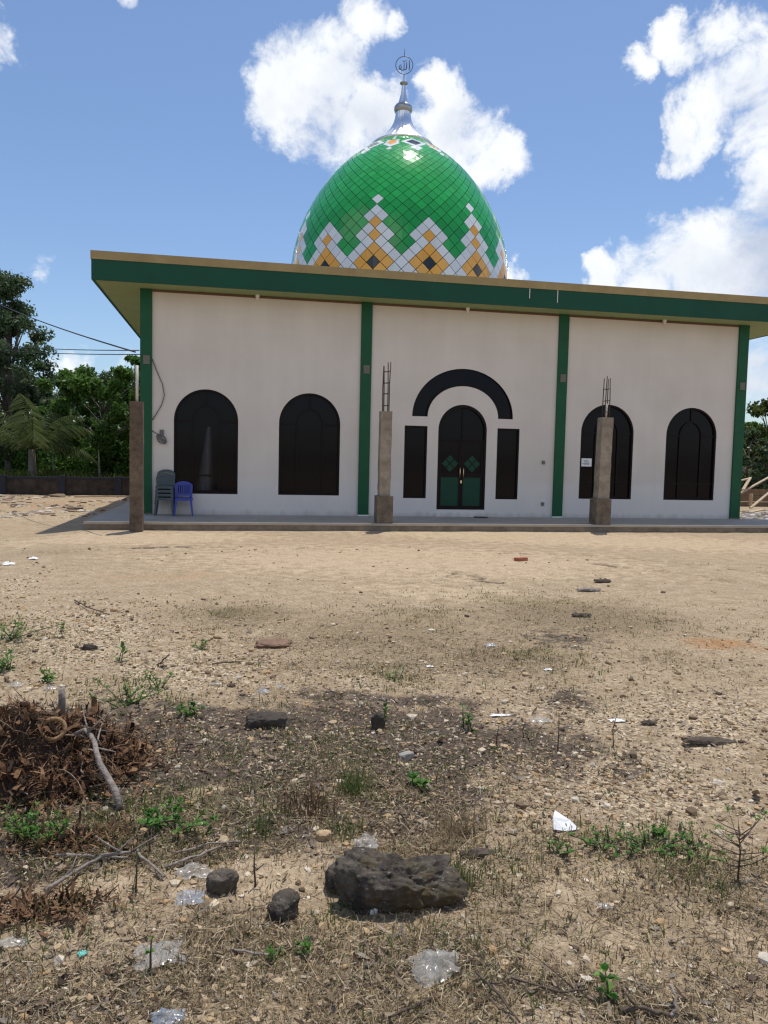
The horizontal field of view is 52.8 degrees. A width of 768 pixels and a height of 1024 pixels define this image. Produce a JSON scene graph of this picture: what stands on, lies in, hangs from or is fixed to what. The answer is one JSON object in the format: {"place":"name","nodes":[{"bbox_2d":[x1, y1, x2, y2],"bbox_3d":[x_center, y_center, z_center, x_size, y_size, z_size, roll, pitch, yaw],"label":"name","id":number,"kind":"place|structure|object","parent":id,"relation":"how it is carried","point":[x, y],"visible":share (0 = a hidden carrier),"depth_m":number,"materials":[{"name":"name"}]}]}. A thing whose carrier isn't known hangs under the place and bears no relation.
{"place":"outdoors","nodes":[
{"label":"outdoors","id":0,"kind":"place"},
{"bbox_2d":[0,468,767,1023],"bbox_3d":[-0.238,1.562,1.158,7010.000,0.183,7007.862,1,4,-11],"label":"ground","id":1,"kind":"structure","parent":0,"point":[644,566],"depth_m":5.46,"materials":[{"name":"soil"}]},
{"bbox_2d":[0,648,15,672],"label":"weed plant","id":2,"kind":"object","parent":1,"relation":"on","point":[3,665],"visible":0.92,"depth_m":5.66,"materials":[{"name":"green plant"}]},
{"bbox_2d":[0,802,39,842],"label":"weed plant","id":3,"kind":"object","parent":1,"relation":"on","point":[14,824],"visible":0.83,"depth_m":3.17,"materials":[{"name":"green plant"}]},
{"bbox_2d":[0,365,54,407],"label":"tree","id":4,"kind":"object","parent":1,"relation":"on","point":[49,394],"visible":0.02,"depth_m":42.21,"materials":[{"name":"green plant"}]},
{"bbox_2d":[0,269,59,471],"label":"tree","id":5,"kind":"object","parent":1,"relation":"on","point":[13,323],"visible":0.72,"depth_m":35.32,"materials":[{"name":"green plant"}]},
{"bbox_2d":[0,345,139,350],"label":"overhead wire","id":6,"kind":"object","parent":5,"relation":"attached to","point":[73,349],"visible":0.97,"depth_m":24.91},
{"bbox_2d":[2,350,139,354],"bbox_3d":[-14.672,-6.566,30.894,0.022,2.831,25.550,-2,5,-39],"label":"overhead wire","id":7,"kind":"object","parent":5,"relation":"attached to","point":[73,353],"visible":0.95,"depth_m":24.70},
{"bbox_2d":[0,615,63,640],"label":"weed plant","id":8,"kind":"object","parent":1,"relation":"on","point":[14,635],"visible":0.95,"depth_m":6.43,"materials":[{"name":"green plant"}]},
{"bbox_2d":[23,809,69,849],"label":"weed plant","id":9,"kind":"object","parent":1,"relation":"on","point":[51,834],"visible":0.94,"depth_m":3.15,"materials":[{"name":"green plant"}]},
{"bbox_2d":[40,669,56,683],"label":"weed plant","id":10,"kind":"object","parent":1,"relation":"on","point":[46,677],"visible":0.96,"depth_m":5.41,"materials":[{"name":"green plant"}]},
{"bbox_2d":[0,393,98,475],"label":"coconut palm","id":11,"kind":"object","parent":1,"relation":"on","point":[35,437],"visible":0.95,"depth_m":30.42,"materials":[{"name":"green plant"}]},
{"bbox_2d":[25,370,100,468],"bbox_3d":[-16.052,-4.210,39.078,4.694,5.960,4.081,3,4,17],"label":"tree","id":12,"kind":"object","parent":1,"relation":"on","point":[54,397],"visible":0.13,"depth_m":38.32,"materials":[{"name":"green plant"}]},
{"bbox_2d":[0,494,128,517],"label":"stone rubble","id":13,"kind":"object","parent":1,"relation":"on","point":[79,508],"visible":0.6,"depth_m":23.01,"materials":[{"name":"stone"}]},
{"bbox_2d":[0,475,129,494],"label":"boundary wall","id":14,"kind":"structure","parent":1,"relation":"on","point":[59,484],"depth_m":29.67,"materials":[{"name":"grey concrete"}]},
{"bbox_2d":[0,417,129,475],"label":"undergrowth","id":15,"kind":"object","parent":1,"relation":"on","point":[20,460],"visible":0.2,"depth_m":35.57,"materials":[{"name":"green plant"}]},
{"bbox_2d":[0,468,129,476],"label":"tall grass","id":16,"kind":"structure","parent":1,"relation":"on","point":[71,473],"depth_m":31.86,"materials":[{"name":"green plant"}]},
{"bbox_2d":[0,873,163,940],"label":"husk scraps","id":17,"kind":"object","parent":1,"relation":"on","point":[49,910],"visible":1,"depth_m":2.70,"materials":[{"name":"plant"}]},
{"bbox_2d":[31,363,139,475],"bbox_3d":[-12.389,-3.677,33.978,5.721,5.794,5.408,-2,5,-43],"label":"tree","id":18,"kind":"object","parent":1,"relation":"on","point":[81,384],"visible":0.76,"depth_m":32.69,"materials":[{"name":"green plant"}]},
{"bbox_2d":[54,389,118,425],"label":"tree","id":19,"kind":"object","parent":1,"relation":"on","point":[97,413],"depth_m":46.31,"materials":[{"name":"green plant"}]},
{"bbox_2d":[80,644,97,650],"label":"soil clod","id":20,"kind":"object","parent":1,"relation":"on","point":[88,647],"visible":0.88,"depth_m":6.22,"materials":[{"name":"soil"}]},
{"bbox_2d":[0,810,185,872],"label":"husk scraps","id":21,"kind":"object","parent":1,"relation":"on","point":[41,842],"visible":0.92,"depth_m":3.15,"materials":[{"name":"plant"}]},
{"bbox_2d":[56,836,133,858],"bbox_3d":[-1.144,1.333,3.050,0.299,0.070,0.073,1,4,-8],"label":"stick","id":22,"kind":"object","parent":1,"relation":"on","point":[88,855],"visible":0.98,"depth_m":3.05,"materials":[{"name":"grey wood"}]},
{"bbox_2d":[85,431,113,476],"bbox_3d":[-12.008,-2.056,32.526,1.151,2.678,0.959,2,4,10],"label":"sapling","id":23,"kind":"object","parent":1,"relation":"on","point":[97,442],"visible":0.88,"depth_m":32.46,"materials":[{"name":"green plant"}]},
{"bbox_2d":[74,495,128,497],"bbox_3d":[-10.247,-0.569,28.206,1.961,0.066,0.080,-1,5,-32],"label":"wood plank","id":24,"kind":"object","parent":1,"relation":"on","point":[103,496],"visible":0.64,"depth_m":28.23,"materials":[{"name":"wood"}]},
{"bbox_2d":[43,835,164,891],"bbox_3d":[-1.050,1.326,2.963,0.430,0.112,0.238,1,4,-11],"label":"stick","id":25,"kind":"object","parent":1,"relation":"on","point":[69,873],"visible":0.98,"depth_m":2.99,"materials":[{"name":"grey wood"}]},
{"bbox_2d":[74,370,135,427],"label":"tree","id":26,"kind":"object","parent":1,"relation":"on","point":[107,376],"visible":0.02,"depth_m":45.39,"materials":[{"name":"green plant"}]},
{"bbox_2d":[0,687,211,833],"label":"husk heap","id":27,"kind":"object","parent":1,"relation":"on","point":[52,754],"visible":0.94,"depth_m":3.73,"materials":[{"name":"coconut husk"},{"name":"dry leaves"}]},
{"bbox_2d":[58,688,65,716],"bbox_3d":[-1.750,1.038,4.203,0.036,0.168,0.043,-1,5,-33],"label":"post stub","id":28,"kind":"object","parent":27,"relation":"on","point":[61,694],"visible":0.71,"depth_m":4.19,"materials":[{"name":"grey wood"}]},
{"bbox_2d":[74,713,122,809],"bbox_3d":[-1.305,1.147,3.623,0.111,0.319,0.505,-2,5,-42],"label":"branch","id":29,"kind":"object","parent":27,"relation":"on","point":[111,783],"visible":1,"depth_m":3.55,"materials":[{"name":"grey wood"}]},
{"bbox_2d":[112,641,129,660],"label":"weed plant","id":30,"kind":"object","parent":1,"relation":"on","point":[123,647],"visible":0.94,"depth_m":5.93,"materials":[{"name":"green plant"}]},
{"bbox_2d":[90,677,162,706],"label":"weed plant","id":31,"kind":"object","parent":1,"relation":"on","point":[129,696],"visible":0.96,"depth_m":5.00,"materials":[{"name":"green plant"}]},
{"bbox_2d":[113,355,139,402],"bbox_3d":[-11.789,-4.174,36.499,1.887,6.492,2.398,-1,5,-29],"label":"tree","id":32,"kind":"object","parent":1,"relation":"on","point":[133,360],"visible":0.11,"depth_m":36.09,"materials":[{"name":"green plant"}]},
{"bbox_2d":[129,364,143,531],"bbox_3d":[-5.009,-1.242,15.678,0.262,3.469,0.260,1,4,-11],"label":"concrete post","id":33,"kind":"object","parent":1,"relation":"on","point":[136,486],"visible":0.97,"depth_m":15.58,"materials":[{"name":"concrete"}]},
{"bbox_2d":[0,304,135,352],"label":"overhead wire","id":34,"kind":"object","parent":33,"relation":"attached to","point":[73,332],"visible":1,"depth_m":19.10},
{"bbox_2d":[144,936,154,971],"bbox_3d":[-0.724,1.375,2.388,0.035,0.133,0.023,-1,5,-32],"label":"sapling","id":35,"kind":"object","parent":1,"relation":"on","point":[150,951],"visible":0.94,"depth_m":2.39,"materials":[{"name":"plant"}]},
{"bbox_2d":[142,670,173,687],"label":"weed plant","id":36,"kind":"object","parent":1,"relation":"on","point":[166,681],"visible":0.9,"depth_m":5.31,"materials":[{"name":"green plant"}]},
{"bbox_2d":[136,796,208,834],"bbox_3d":[-0.889,1.312,3.292,0.299,0.117,0.280,1,4,-11],"label":"weed plant","id":37,"kind":"object","parent":1,"relation":"on","point":[157,820],"visible":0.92,"depth_m":3.30,"materials":[{"name":"green plant"}]},
{"bbox_2d":[174,701,205,716],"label":"weed plant","id":38,"kind":"object","parent":1,"relation":"on","point":[187,711],"visible":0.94,"depth_m":4.76,"materials":[{"name":"green plant"}]},
{"bbox_2d":[164,845,220,867],"bbox_3d":[-0.756,1.371,3.076,0.023,0.035,0.274,4,5,39],"label":"stick","id":39,"kind":"object","parent":1,"relation":"on","point":[188,858],"visible":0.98,"depth_m":3.06,"materials":[{"name":"grey wood"}]},
{"bbox_2d":[170,809,218,838],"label":"weed plant","id":40,"kind":"object","parent":1,"relation":"on","point":[178,829],"visible":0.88,"depth_m":3.29,"materials":[{"name":"green plant"}]},
{"bbox_2d":[191,638,209,650],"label":"weed plant","id":41,"kind":"object","parent":1,"relation":"on","point":[203,644],"visible":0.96,"depth_m":6.36,"materials":[{"name":"green plant"}]},
{"bbox_2d":[172,840,239,853],"bbox_3d":[-0.732,1.369,3.179,0.283,0.026,0.042,-1,5,-30],"label":"stick","id":42,"kind":"object","parent":1,"relation":"on","point":[190,849],"visible":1,"depth_m":3.18,"materials":[{"name":"grey wood"}]},
{"bbox_2d":[206,867,238,895],"bbox_3d":[-0.597,1.380,2.857,0.106,0.125,0.094,-2,5,-38],"label":"rock","id":43,"kind":"object","parent":1,"relation":"on","point":[222,880],"visible":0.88,"depth_m":2.83,"materials":[{"name":"stone"}]},
{"bbox_2d":[232,948,274,955],"bbox_3d":[-0.416,1.408,2.468,0.149,0.018,0.020,2,4,14],"label":"stick","id":44,"kind":"object","parent":1,"relation":"on","point":[247,951],"visible":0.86,"depth_m":2.47,"materials":[{"name":"grey wood"}]},
{"bbox_2d":[214,793,293,846],"bbox_3d":[-0.551,1.305,3.333,0.368,0.171,0.255,2,4,7],"label":"grass tuft","id":45,"kind":"object","parent":1,"relation":"on","point":[259,824],"visible":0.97,"depth_m":3.32,"materials":[{"name":"plant"}]},
{"bbox_2d":[253,846,263,886],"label":"upright twig","id":46,"kind":"object","parent":1,"relation":"on","point":[255,885],"visible":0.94,"depth_m":2.89,"materials":[{"name":"brown wood"}]},
{"bbox_2d":[244,711,289,729],"bbox_3d":[-0.697,1.260,4.636,0.280,0.119,0.152,1,4,-11],"label":"soil clod","id":47,"kind":"object","parent":1,"relation":"on","point":[261,720],"visible":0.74,"depth_m":4.58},
{"bbox_2d":[254,639,291,647],"bbox_3d":[-0.952,1.131,6.653,0.334,0.059,0.270,1,4,-11],"label":"soil clod","id":48,"kind":"object","parent":1,"relation":"on","point":[274,643],"visible":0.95,"depth_m":6.58,"materials":[{"name":"soil"}]},
{"bbox_2d":[267,888,299,923],"bbox_3d":[-0.350,1.409,2.729,0.104,0.125,0.136,3,4,22],"label":"rock","id":49,"kind":"object","parent":1,"relation":"on","point":[282,905],"visible":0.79,"depth_m":2.69,"materials":[{"name":"stone"}]},
{"bbox_2d":[266,936,308,959],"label":"weed plant","id":50,"kind":"object","parent":1,"relation":"on","point":[269,950],"visible":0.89,"depth_m":2.48,"materials":[{"name":"green plant"}]},
{"bbox_2d":[295,941,310,955],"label":"weed plant","id":51,"kind":"object","parent":1,"relation":"on","point":[307,945],"visible":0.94,"depth_m":2.48,"materials":[{"name":"green plant"}]},
{"bbox_2d":[275,757,340,825],"bbox_3d":[-0.341,1.236,3.511,0.311,0.263,0.394,1,4,-11],"label":"grass tuft","id":52,"kind":"object","parent":1,"relation":"on","point":[313,793],"visible":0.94,"depth_m":3.48,"materials":[{"name":"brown plant"}]},
{"bbox_2d":[316,829,330,840],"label":"stone","id":53,"kind":"object","parent":1,"relation":"on","point":[323,835],"visible":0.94,"depth_m":3.24,"materials":[{"name":"stone"}]},
{"bbox_2d":[325,863,339,895],"bbox_3d":[-0.168,1.388,2.909,0.113,0.137,0.104,-2,5,-39],"label":"rock","id":54,"kind":"object","parent":1,"relation":"on","point":[330,874],"visible":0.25,"depth_m":2.87,"materials":[{"name":"stone"}]},
{"bbox_2d":[313,797,367,848],"bbox_3d":[-0.177,1.309,3.300,0.207,0.162,0.318,5,5,39],"label":"grass tuft","id":55,"kind":"object","parent":1,"relation":"on","point":[333,828],"visible":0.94,"depth_m":3.30,"materials":[{"name":"plant"}]},
{"bbox_2d":[308,752,380,800],"bbox_3d":[-0.177,1.236,3.694,0.345,0.241,0.366,2,4,4],"label":"grass tuft","id":56,"kind":"object","parent":1,"relation":"on","point":[351,785],"visible":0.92,"depth_m":3.71,"materials":[{"name":"plant"}]},
{"bbox_2d":[371,712,384,730],"bbox_3d":[-0.038,1.260,4.577,0.086,0.142,0.074,1,4,-11],"label":"rock","id":57,"kind":"object","parent":1,"relation":"on","point":[377,720],"visible":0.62,"depth_m":4.55,"materials":[{"name":"stone"}]},
{"bbox_2d":[382,664,404,681],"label":"weed plant","id":58,"kind":"object","parent":1,"relation":"on","point":[395,673],"visible":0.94,"depth_m":5.67,"materials":[{"name":"green plant"}]},
{"bbox_2d":[333,846,468,914],"bbox_3d":[0.060,1.372,2.813,0.494,0.277,0.222,1,4,-4],"label":"boulder","id":59,"kind":"object","parent":1,"relation":"on","point":[367,878],"visible":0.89,"depth_m":2.77,"materials":[{"name":"stone"}]},
{"bbox_2d":[397,750,413,761],"bbox_3d":[0.115,1.319,4.178,0.083,0.057,0.068,-1,5,-34],"label":"stone","id":60,"kind":"object","parent":1,"relation":"on","point":[409,754],"visible":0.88,"depth_m":4.15,"materials":[{"name":"stone"}]},
{"bbox_2d":[382,997,431,1020],"bbox_3d":[0.070,1.422,2.211,0.177,0.020,0.016,-2,5,-37],"label":"stick","id":61,"kind":"object","parent":1,"relation":"on","point":[409,1008],"visible":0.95,"depth_m":2.20,"materials":[{"name":"brown wood"}]},
{"bbox_2d":[407,771,431,788],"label":"weed plant","id":62,"kind":"object","parent":1,"relation":"on","point":[412,775],"visible":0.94,"depth_m":3.77,"materials":[{"name":"green plant"}]},
{"bbox_2d":[83,49,767,532],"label":"mosque","id":63,"kind":"structure","parent":1,"relation":"on","point":[271,375],"depth_m":19.25,"materials":[{"name":"paint"}]},
{"bbox_2d":[152,430,166,443],"bbox_3d":[-5.222,-1.746,17.965,0.356,0.333,0.084,1,4,-11],"label":"cable coil","id":64,"kind":"object","parent":63,"relation":"attached to","point":[164,441],"visible":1,"depth_m":17.96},
{"bbox_2d":[154,481,174,515],"bbox_3d":[-5.047,-0.316,17.807,0.437,0.790,0.478,1,4,-11],"label":"plastic chair","id":65,"kind":"object","parent":63,"relation":"on","point":[161,498],"visible":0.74,"depth_m":17.65,"materials":[{"name":"plastic"}]},
{"bbox_2d":[156,477,174,511],"bbox_3d":[-5.038,-0.405,17.823,0.437,0.790,0.478,1,4,-10],"label":"plastic chair","id":66,"kind":"object","parent":65,"relation":"on","point":[166,494],"visible":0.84,"depth_m":17.95,"materials":[{"name":"plastic"}]},
{"bbox_2d":[154,473,173,507],"bbox_3d":[-5.052,-0.494,17.834,0.437,0.790,0.478,0,4,-13],"label":"plastic chair","id":67,"kind":"object","parent":66,"relation":"on","point":[163,490],"visible":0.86,"depth_m":17.94,"materials":[{"name":"plastic"}]},
{"bbox_2d":[154,469,174,503],"bbox_3d":[-5.044,-0.583,17.849,0.437,0.790,0.478,1,4,-9],"label":"plastic chair","id":68,"kind":"object","parent":67,"relation":"on","point":[157,487],"visible":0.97,"depth_m":17.99,"materials":[{"name":"plastic"}]},
{"bbox_2d":[174,481,192,515],"bbox_3d":[-4.628,-0.311,17.868,0.437,0.790,0.478,0,4,-14],"label":"plastic chair","id":69,"kind":"object","parent":63,"relation":"on","point":[187,488],"visible":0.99,"depth_m":18.00,"materials":[{"name":"plastic"}]},
{"bbox_2d":[174,389,237,493],"bbox_3d":[-4.199,-1.657,18.276,1.471,2.448,0.098,1,4,-11],"label":"window","id":70,"kind":"structure","parent":63,"relation":"in","point":[205,421],"depth_m":18.28,"materials":[{"name":"black glass"}]},
{"bbox_2d":[278,393,339,494],"bbox_3d":[-1.808,-1.635,18.738,1.471,2.448,0.098,1,4,-11],"label":"window","id":71,"kind":"structure","parent":63,"relation":"in","point":[309,423],"depth_m":18.74,"materials":[{"name":"black glass"}]},
{"bbox_2d":[374,362,392,522],"bbox_3d":[0.022,-1.512,17.037,0.360,3.549,0.360,1,4,-11],"label":"concrete post","id":72,"kind":"object","parent":63,"relation":"on","point":[383,505],"visible":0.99,"depth_m":16.95,"materials":[{"name":"concrete"}]},
{"bbox_2d":[403,425,426,497],"bbox_3d":[0.766,-1.243,19.259,0.576,1.791,0.088,1,4,-11],"label":"side window","id":73,"kind":"structure","parent":63,"relation":"in","point":[415,439],"depth_m":19.26,"materials":[{"name":"black glass"}]},
{"bbox_2d":[436,405,486,509],"bbox_3d":[1.950,-1.371,19.465,1.256,2.621,0.153,1,4,-11],"label":"door","id":74,"kind":"structure","parent":63,"relation":"in","point":[461,465],"depth_m":19.48,"materials":[{"name":"black glass"}]},
{"bbox_2d":[412,369,512,418],"bbox_3d":[1.986,-2.966,19.354,2.612,1.208,0.063,1,4,-11],"label":"arch window","id":75,"kind":"structure","parent":63,"relation":"in","point":[443,381],"depth_m":19.33,"materials":[{"name":"black glass"}]},
{"bbox_2d":[495,428,518,498],"bbox_3d":[3.128,-1.222,19.715,0.586,1.791,0.088,1,4,-11],"label":"side window","id":76,"kind":"structure","parent":63,"relation":"in","point":[507,439],"depth_m":19.72,"materials":[{"name":"black glass"}]},
{"bbox_2d":[581,458,591,466],"bbox_3d":[5.246,-1.288,20.091,0.310,0.210,0.010,1,4,-11],"label":"notice","id":77,"kind":"object","parent":63,"relation":"attached to","point":[586,462],"visible":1,"depth_m":20.09,"materials":[{"name":"white paper"}]},
{"bbox_2d":[589,376,613,524],"bbox_3d":[5.092,-1.416,18.021,0.370,3.449,0.370,1,4,-11],"label":"concrete post","id":78,"kind":"object","parent":63,"relation":"on","point":[600,508],"visible":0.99,"depth_m":17.93,"materials":[{"name":"concrete"}]},
{"bbox_2d":[578,405,632,498],"bbox_3d":[5.791,-1.566,20.209,1.471,2.448,0.098,1,4,-11],"label":"window","id":79,"kind":"structure","parent":63,"relation":"in","point":[622,439],"depth_m":20.23,"materials":[{"name":"black glass"}]},
{"bbox_2d":[663,408,715,499],"bbox_3d":[8.157,-1.544,20.667,1.471,2.448,0.098,1,4,-11],"label":"window","id":80,"kind":"structure","parent":63,"relation":"in","point":[691,433],"depth_m":20.68,"materials":[{"name":"black glass"}]},
{"bbox_2d":[459,702,474,732],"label":"weed plant","id":81,"kind":"object","parent":1,"relation":"on","point":[468,722],"visible":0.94,"depth_m":4.65,"materials":[{"name":"green plant"}]},
{"bbox_2d":[397,777,550,855],"bbox_3d":[0.334,1.283,3.329,0.526,0.244,0.553,-1,4,-25],"label":"grass tuft","id":82,"kind":"object","parent":1,"relation":"on","point":[449,827],"visible":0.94,"depth_m":3.32,"materials":[{"name":"plant"}]},
{"bbox_2d":[444,840,503,898],"bbox_3d":[0.326,1.332,2.942,0.444,0.186,0.329,1,4,-11],"label":"grass tuft","id":83,"kind":"object","parent":1,"relation":"on","point":[463,876],"visible":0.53,"depth_m":2.91,"materials":[{"name":"plant"}]},
{"bbox_2d":[459,848,494,857],"bbox_3d":[0.379,1.381,3.152,0.140,0.025,0.065,1,4,-5],"label":"bark slab","id":84,"kind":"object","parent":1,"relation":"on","point":[483,851],"depth_m":3.14,"materials":[{"name":"grey wood"}]},
{"bbox_2d":[475,970,520,1022],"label":"stick","id":85,"kind":"object","parent":1,"relation":"on","point":[512,1013],"visible":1,"depth_m":2.25,"materials":[{"name":"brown wood"}]},
{"bbox_2d":[511,954,588,992],"bbox_3d":[0.493,1.381,2.304,0.229,0.082,0.060,2,4,14],"label":"stick","id":86,"kind":"object","parent":1,"relation":"on","point":[544,987],"visible":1,"depth_m":2.30,"materials":[{"name":"brown wood"}]},
{"bbox_2d":[546,839,572,855],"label":"weed plant","id":87,"kind":"object","parent":1,"relation":"on","point":[560,847],"visible":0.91,"depth_m":3.15,"materials":[{"name":"green plant"}]},
{"bbox_2d":[553,810,578,831],"bbox_3d":[0.799,1.357,3.393,0.113,0.053,0.081,2,4,16],"label":"paper scrap","id":88,"kind":"object","parent":1,"relation":"on","point":[560,820],"visible":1,"depth_m":3.39,"materials":[{"name":"paper"}]},
{"bbox_2d":[576,587,600,590],"bbox_3d":[2.578,0.964,9.731,0.300,0.042,0.100,1,4,-5],"label":"bark slab","id":89,"kind":"object","parent":1,"relation":"on","point":[588,589],"depth_m":9.70,"materials":[{"name":"grey wood"}]},
{"bbox_2d":[568,822,624,853],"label":"weed plant","id":90,"kind":"object","parent":1,"relation":"on","point":[595,842],"visible":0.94,"depth_m":3.21,"materials":[{"name":"green plant"}]},
{"bbox_2d":[593,962,620,1000],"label":"weed plant","id":91,"kind":"object","parent":1,"relation":"on","point":[604,966],"visible":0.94,"depth_m":2.29,"materials":[{"name":"green plant"}]},
{"bbox_2d":[618,990,669,1017],"bbox_3d":[0.750,1.418,2.230,0.147,0.065,0.026,2,4,7],"label":"stick","id":92,"kind":"object","parent":1,"relation":"on","point":[632,1009],"visible":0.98,"depth_m":2.23,"materials":[{"name":"brown wood"}]},
{"bbox_2d":[614,823,685,857],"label":"weed plant","id":93,"kind":"object","parent":1,"relation":"on","point":[633,845],"visible":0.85,"depth_m":3.21,"materials":[{"name":"green plant"}]},
{"bbox_2d":[647,821,667,839],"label":"weed plant","id":94,"kind":"object","parent":1,"relation":"on","point":[655,831],"visible":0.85,"depth_m":3.31,"materials":[{"name":"green plant"}]},
{"bbox_2d":[669,985,678,1016],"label":"stick","id":95,"kind":"object","parent":1,"relation":"on","point":[673,1012],"visible":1,"depth_m":2.23,"materials":[{"name":"grey wood"}]},
{"bbox_2d":[662,821,723,861],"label":"weed plant","id":96,"kind":"object","parent":1,"relation":"on","point":[690,843],"visible":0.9,"depth_m":3.21,"materials":[{"name":"green plant"}]},
{"bbox_2d":[681,736,736,744],"bbox_3d":[1.864,1.304,4.438,0.300,0.030,0.088,2,4,3],"label":"bark slab","id":97,"kind":"object","parent":1,"relation":"on","point":[709,740],"depth_m":4.42,"materials":[{"name":"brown wood"}]},
{"bbox_2d":[701,806,767,878],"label":"dry shrub","id":98,"kind":"object","parent":1,"relation":"on","point":[743,838],"visible":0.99,"depth_m":2.99,"materials":[{"name":"brown plant"}]},
{"bbox_2d":[740,489,767,506],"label":"board fence","id":99,"kind":"object","parent":1,"relation":"on","point":[756,497],"depth_m":31.18,"materials":[{"name":"wood"}]},
{"bbox_2d":[740,511,767,518],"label":"rubble","id":100,"kind":"object","parent":1,"relation":"on","point":[751,515],"visible":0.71,"depth_m":24.72,"materials":[{"name":"stone"}]},
{"bbox_2d":[741,427,767,488],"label":"tree","id":101,"kind":"object","parent":1,"relation":"on","point":[757,463],"visible":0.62,"depth_m":39.44,"materials":[{"name":"green plant"}]},
{"bbox_2d":[741,477,767,493],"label":"wood plank","id":102,"kind":"object","parent":1,"relation":"on","point":[755,484],"visible":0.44,"depth_m":28.23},
{"bbox_2d":[743,397,767,487],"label":"tree","id":103,"kind":"object","parent":1,"relation":"on","point":[760,410],"visible":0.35,"depth_m":43.41,"materials":[{"name":"green plant"}]},
{"bbox_2d":[743,421,767,475],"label":"tree","id":104,"kind":"object","parent":1,"relation":"on","point":[754,424],"visible":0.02,"depth_m":64.54,"materials":[{"name":"green plant"}]},
{"bbox_2d":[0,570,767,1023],"bbox_3d":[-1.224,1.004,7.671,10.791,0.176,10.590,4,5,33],"label":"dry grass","id":105,"kind":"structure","parent":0,"point":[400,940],"depth_m":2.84,"materials":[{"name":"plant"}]},
{"bbox_2d":[0,569,767,1023],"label":"green grass","id":106,"kind":"structure","parent":0,"point":[130,805],"depth_m":3.30,"materials":[{"name":"plant"}]},
{"bbox_2d":[0,0,767,447],"label":"sky","id":107,"kind":"structure","parent":0,"point":[619,143],"materials":[{"name":"blue"}]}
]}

